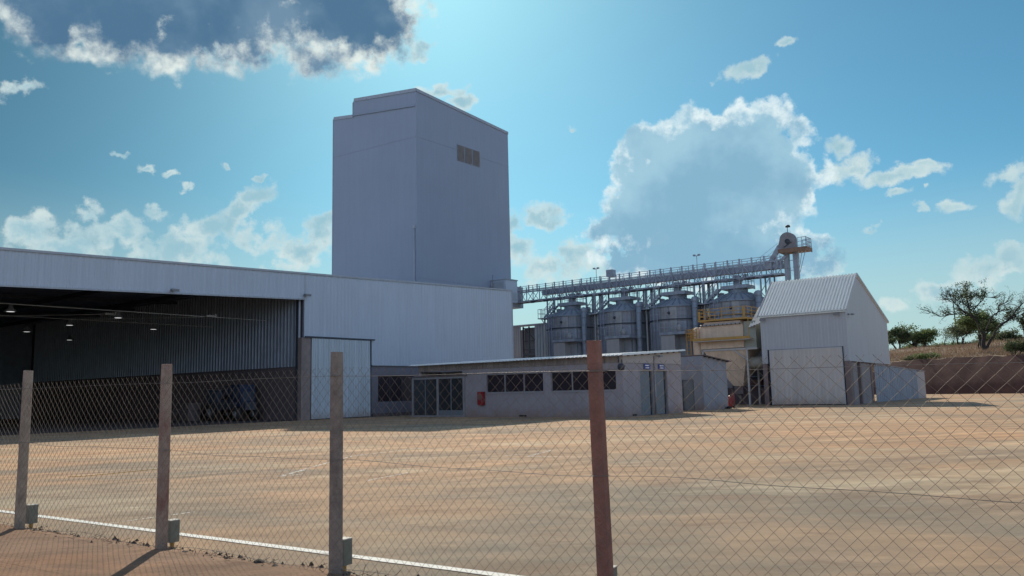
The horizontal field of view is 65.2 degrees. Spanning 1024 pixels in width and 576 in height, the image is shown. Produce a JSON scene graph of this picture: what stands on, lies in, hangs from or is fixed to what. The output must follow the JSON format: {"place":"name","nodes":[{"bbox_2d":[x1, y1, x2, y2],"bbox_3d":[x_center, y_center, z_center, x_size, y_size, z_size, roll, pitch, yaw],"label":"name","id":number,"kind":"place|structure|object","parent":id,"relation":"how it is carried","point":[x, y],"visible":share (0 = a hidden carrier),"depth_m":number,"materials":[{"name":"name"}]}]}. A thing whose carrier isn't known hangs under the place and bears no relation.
{"place":"outdoors","nodes":[
{"label":"outdoors","id":0,"kind":"place"},
{"bbox_2d":[171,403,200,420],"bbox_3d":[-22.967,8.623,55.625,3.540,1.220,1.130,-7,-9,38],"label":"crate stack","id":1,"kind":"object","parent":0,"point":[186,411],"visible":0.64,"depth_m":54.62,"materials":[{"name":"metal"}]},
{"bbox_2d":[0,393,1023,575],"bbox_3d":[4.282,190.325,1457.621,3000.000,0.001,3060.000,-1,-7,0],"label":"ground","id":2,"kind":"structure","parent":0,"point":[727,541],"depth_m":12.31,"materials":[{"name":"brown concrete"}]},
{"bbox_2d":[25,504,37,527],"bbox_3d":[-5.829,2.774,9.703,0.098,0.293,0.110,-6,-9,32],"label":"marker box","id":3,"kind":"object","parent":2,"relation":"on","point":[32,517],"visible":0.65,"depth_m":9.67,"materials":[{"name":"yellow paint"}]},
{"bbox_2d":[69,469,157,476],"bbox_3d":[-8.138,3.816,16.509,1.865,0.012,0.354,5,-10,-40],"label":"painted line","id":4,"kind":"object","parent":2,"relation":"on","point":[114,473],"visible":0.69,"depth_m":16.44,"materials":[{"name":"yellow paint"}]},
{"bbox_2d":[168,518,179,546],"bbox_3d":[-3.490,2.529,8.219,0.098,0.293,0.110,-6,-9,32],"label":"marker box","id":5,"kind":"object","parent":2,"relation":"on","point":[171,530],"visible":0.7,"depth_m":8.19,"materials":[{"name":"yellow paint"}]},
{"bbox_2d":[0,524,355,575],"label":"verge","id":6,"kind":"structure","parent":2,"relation":"on","point":[28,552],"depth_m":7.42,"materials":[{"name":"soil"}]},
{"bbox_2d":[4,523,431,575],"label":"soil debris","id":7,"kind":"object","parent":6,"relation":"on","point":[239,556],"visible":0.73,"depth_m":7.80,"materials":[{"name":"soil"}]},
{"bbox_2d":[0,247,513,434],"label":"warehouse","id":8,"kind":"structure","parent":2,"relation":"on","point":[67,318],"depth_m":56.84,"materials":[{"name":"paint"}]},
{"bbox_2d":[204,384,259,420],"bbox_3d":[-18.502,7.610,52.977,4.250,2.350,1.590,-7,-9,38],"label":"farm machine","id":9,"kind":"object","parent":8,"relation":"on","point":[221,394],"visible":0.9,"depth_m":52.35,"materials":[{"name":"metal"}]},
{"bbox_2d":[311,338,370,418],"bbox_3d":[-11.258,5.992,53.036,0.179,5.150,4.910,-7,-9,38],"label":"sliding door","id":10,"kind":"structure","parent":8,"relation":"in","point":[356,353],"depth_m":53.25,"materials":[{"name":"white metal"}]},
{"bbox_2d":[378,376,412,401],"bbox_3d":[-8.323,7.190,57.144,0.110,1.840,3.520,-7,-9,38],"label":"window","id":11,"kind":"structure","parent":8,"relation":"in","point":[381,381],"depth_m":57.09,"materials":[{"name":"black glass"}]},
{"bbox_2d":[0,510,520,575],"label":"painted line","id":12,"kind":"object","parent":2,"relation":"on","point":[354,556],"visible":0.78,"depth_m":7.91,"materials":[{"name":"white paint"}]},
{"bbox_2d":[100,444,550,524],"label":"painted marks","id":13,"kind":"object","parent":2,"relation":"on","point":[371,479],"visible":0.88,"depth_m":17.90,"materials":[{"name":"white paint"}]},
{"bbox_2d":[343,537,352,570],"bbox_3d":[-1.454,2.316,6.928,0.098,0.293,0.110,-6,-9,32],"label":"marker box","id":14,"kind":"object","parent":2,"relation":"on","point":[348,546],"visible":0.52,"depth_m":6.90,"materials":[{"name":"yellow paint"}]},
{"bbox_2d":[332,88,522,308],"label":"tower","id":15,"kind":"structure","parent":2,"relation":"on","point":[420,185],"depth_m":81.82,"materials":[{"name":"metal"}]},
{"bbox_2d":[0,340,1023,575],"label":"chain link fence","id":16,"kind":"object","parent":2,"relation":"on","point":[601,503],"visible":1,"depth_m":6.43,"materials":[{"name":"metal"}]},
{"bbox_2d":[408,349,684,416],"bbox_3d":[1.838,6.111,50.745,16.740,3.841,7.689,-7,-9,38],"label":"annex","id":17,"kind":"object","parent":2,"relation":"on","point":[672,393],"visible":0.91,"depth_m":47.15,"materials":[{"name":"grey paint"}]},
{"bbox_2d":[477,392,484,404],"bbox_3d":[-1.904,6.788,49.170,0.450,0.820,0.245,-7,-9,38],"label":"fire hose cabinet","id":18,"kind":"object","parent":17,"relation":"attached to","point":[480,399],"visible":0.95,"depth_m":49.07,"materials":[{"name":"red metal"}]},
{"bbox_2d":[485,372,543,393],"bbox_3d":[0.147,5.713,47.882,4.420,1.190,0.171,-7,-9,38],"label":"window","id":19,"kind":"structure","parent":17,"relation":"in","point":[510,386],"depth_m":47.92,"materials":[{"name":"black glass"}]},
{"bbox_2d":[550,369,616,392],"bbox_3d":[3.989,5.241,44.905,4.440,1.190,0.170,-7,-9,38],"label":"window","id":20,"kind":"structure","parent":17,"relation":"in","point":[582,378],"depth_m":45.25,"materials":[{"name":"black glass"}]},
{"bbox_2d":[640,371,650,414],"bbox_3d":[7.506,5.937,45.242,0.070,2.480,1.180,-7,-9,38],"label":"door","id":21,"kind":"structure","parent":17,"relation":"in","point":[645,391],"depth_m":45.27,"materials":[{"name":"grey metal"}]},
{"bbox_2d":[649,371,651,414],"bbox_3d":[7.895,6.018,45.857,0.030,2.500,0.280,-7,-9,38],"label":"doorway","id":22,"kind":"structure","parent":17,"relation":"in","point":[649,371],"depth_m":45.89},
{"bbox_2d":[655,371,664,413],"bbox_3d":[8.599,6.091,46.626,0.070,2.480,1.140,-7,-9,38],"label":"door","id":23,"kind":"structure","parent":17,"relation":"in","point":[659,374],"depth_m":46.69,"materials":[{"name":"grey metal"}]},
{"bbox_2d":[663,371,665,413],"bbox_3d":[8.977,6.171,47.225,0.030,2.500,0.280,-7,-9,38],"label":"doorway","id":24,"kind":"structure","parent":17,"relation":"in","point":[663,371],"depth_m":47.25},
{"bbox_2d":[538,292,598,358],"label":"silo","id":25,"kind":"object","parent":2,"relation":"on","point":[570,329],"visible":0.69,"depth_m":83.07,"materials":[{"name":"metal"}]},
{"bbox_2d":[613,565,616,575],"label":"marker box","id":26,"kind":"object","parent":2,"relation":"on","point":[615,572],"visible":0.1,"depth_m":5.59,"materials":[{"name":"white paint"}]},
{"bbox_2d":[588,286,650,358],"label":"silo","id":27,"kind":"object","parent":2,"relation":"on","point":[621,325],"visible":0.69,"depth_m":79.08,"materials":[{"name":"metal"}]},
{"bbox_2d":[517,254,784,354],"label":"conveyor bridge","id":28,"kind":"structure","parent":2,"relation":"on","point":[714,271],"depth_m":79.38,"materials":[{"name":"paint"}]},
{"bbox_2d":[638,280,707,355],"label":"silo","id":29,"kind":"object","parent":2,"relation":"on","point":[673,317],"visible":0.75,"depth_m":75.63,"materials":[{"name":"metal"}]},
{"bbox_2d":[681,355,731,410],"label":"outbuilding","id":30,"kind":"structure","parent":2,"relation":"on","point":[713,383],"depth_m":53.10,"materials":[{"name":"grey paint"}]},
{"bbox_2d":[683,380,693,409],"bbox_3d":[11.720,7.099,53.001,0.730,1.980,0.040,-7,-9,38],"label":"door","id":31,"kind":"structure","parent":30,"relation":"in","point":[688,383],"depth_m":52.99,"materials":[{"name":"grey metal"}]},
{"bbox_2d":[685,306,762,404],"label":"dust filter","id":32,"kind":"object","parent":2,"relation":"on","point":[737,338],"visible":0.87,"depth_m":65.02,"materials":[{"name":"beige paint"}]},
{"bbox_2d":[696,273,763,387],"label":"silo","id":33,"kind":"object","parent":2,"relation":"on","point":[738,294],"visible":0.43,"depth_m":72.67,"materials":[{"name":"metal"}]},
{"bbox_2d":[728,393,734,407],"bbox_3d":[15.307,7.893,56.029,0.458,1.065,0.456,-7,-9,38],"label":"fire extinguisher","id":34,"kind":"object","parent":2,"relation":"on","point":[730,398],"visible":0.65,"depth_m":55.86,"materials":[{"name":"red paint"}]},
{"bbox_2d":[727,368,763,387],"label":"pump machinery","id":35,"kind":"object","parent":2,"relation":"on","point":[753,377],"visible":0.12,"depth_m":69.80,"materials":[{"name":"metal"}]},
{"bbox_2d":[727,387,764,403],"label":"wall","id":36,"kind":"structure","parent":2,"relation":"on","point":[755,394],"depth_m":67.44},
{"bbox_2d":[757,225,811,280],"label":"bucket elevator","id":37,"kind":"object","parent":2,"relation":"on","point":[787,246],"visible":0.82,"depth_m":71.49,"materials":[{"name":"paint"}]},
{"bbox_2d":[749,273,890,404],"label":"tall shed","id":38,"kind":"structure","parent":2,"relation":"on","point":[842,316],"depth_m":61.36,"materials":[{"name":"metal"}]},
{"bbox_2d":[769,347,845,404],"bbox_3d":[22.255,6.677,60.444,5.470,4.220,0.081,-7,-9,38],"label":"door","id":39,"kind":"structure","parent":38,"relation":"in","point":[811,382],"depth_m":60.37,"materials":[{"name":"white metal"}]},
{"bbox_2d":[872,364,925,401],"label":"lean to","id":40,"kind":"object","parent":2,"relation":"on","point":[898,383],"visible":0.89,"depth_m":69.88,"materials":[{"name":"white metal"}]},
{"bbox_2d":[0,0,1023,349],"label":"sky","id":41,"kind":"structure","parent":0,"point":[644,135],"materials":[{"name":"blue"}]},
{"bbox_2d":[513,323,547,360],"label":"steel building","id":42,"kind":"structure","parent":0,"point":[529,342],"depth_m":93.38,"materials":[{"name":"grey metal"}]},
{"bbox_2d":[871,355,1023,394],"bbox_3d":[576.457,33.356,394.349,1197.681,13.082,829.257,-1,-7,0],"label":"earth bank","id":43,"kind":"structure","parent":0,"point":[984,373],"depth_m":98.17,"materials":[{"name":"red soil"}]},
{"bbox_2d":[889,338,1023,361],"bbox_3d":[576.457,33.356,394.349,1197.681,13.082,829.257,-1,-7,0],"label":"grassland","id":44,"kind":"structure","parent":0,"point":[949,352],"depth_m":120.39,"materials":[{"name":"plant"}]},
{"bbox_2d":[888,325,915,348],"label":"leafy tree","id":45,"kind":"object","parent":44,"relation":"on","point":[894,334],"visible":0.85,"depth_m":150.84,"materials":[{"name":"green plant"}]},
{"bbox_2d":[901,355,914,360],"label":"weeds","id":46,"kind":"object","parent":44,"relation":"on","point":[908,357],"visible":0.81,"depth_m":108.61,"materials":[{"name":"green plant"}]},
{"bbox_2d":[901,344,918,348],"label":"bush","id":47,"kind":"object","parent":44,"relation":"on","point":[906,346],"visible":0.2,"depth_m":188.82,"materials":[{"name":"green plant"}]},
{"bbox_2d":[896,321,939,347],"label":"leafy tree","id":48,"kind":"object","parent":44,"relation":"on","point":[921,336],"visible":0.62,"depth_m":157.69,"materials":[{"name":"green plant"}]},
{"bbox_2d":[911,352,940,359],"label":"weeds","id":49,"kind":"object","parent":44,"relation":"on","point":[924,355],"visible":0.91,"depth_m":106.46,"materials":[{"name":"green plant"}]},
{"bbox_2d":[932,342,949,346],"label":"bush","id":50,"kind":"object","parent":44,"relation":"on","point":[946,344],"visible":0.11,"depth_m":178.73,"materials":[{"name":"green plant"}]},
{"bbox_2d":[939,327,960,344],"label":"leafy tree","id":51,"kind":"object","parent":44,"relation":"on","point":[946,335],"visible":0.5,"depth_m":175.13,"materials":[{"name":"green plant"}]},
{"bbox_2d":[944,324,977,344],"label":"leafy tree","id":52,"kind":"object","parent":44,"relation":"on","point":[956,330],"visible":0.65,"depth_m":148.81,"materials":[{"name":"green plant"}]},
{"bbox_2d":[954,339,977,344],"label":"bush","id":53,"kind":"object","parent":44,"relation":"on","point":[974,340],"visible":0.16,"depth_m":169.29,"materials":[{"name":"green plant"}]},
{"bbox_2d":[916,279,1023,350],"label":"savanna tree","id":54,"kind":"object","parent":44,"relation":"on","point":[969,299],"visible":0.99,"depth_m":112.06,"materials":[{"name":"green plant"}]},
{"bbox_2d":[952,308,1003,347],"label":"leafy tree","id":55,"kind":"object","parent":44,"relation":"on","point":[966,321],"visible":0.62,"depth_m":121.39,"materials":[{"name":"green plant"}]},
{"bbox_2d":[975,331,1003,341],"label":"bush","id":56,"kind":"object","parent":44,"relation":"on","point":[988,335],"visible":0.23,"depth_m":149.52,"materials":[{"name":"green plant"}]},
{"bbox_2d":[994,326,1023,340],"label":"bush","id":57,"kind":"object","parent":44,"relation":"on","point":[1005,334],"visible":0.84,"depth_m":139.35,"materials":[{"name":"green plant"}]},
{"bbox_2d":[1001,338,1023,354],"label":"shrub","id":58,"kind":"object","parent":44,"relation":"on","point":[1015,346],"visible":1,"depth_m":96.14,"materials":[{"name":"green plant"}]},
{"bbox_2d":[1002,307,1023,340],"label":"leafy tree","id":59,"kind":"object","parent":44,"relation":"on","point":[1021,321],"visible":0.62,"depth_m":111.64,"materials":[{"name":"green plant"}]}
]}

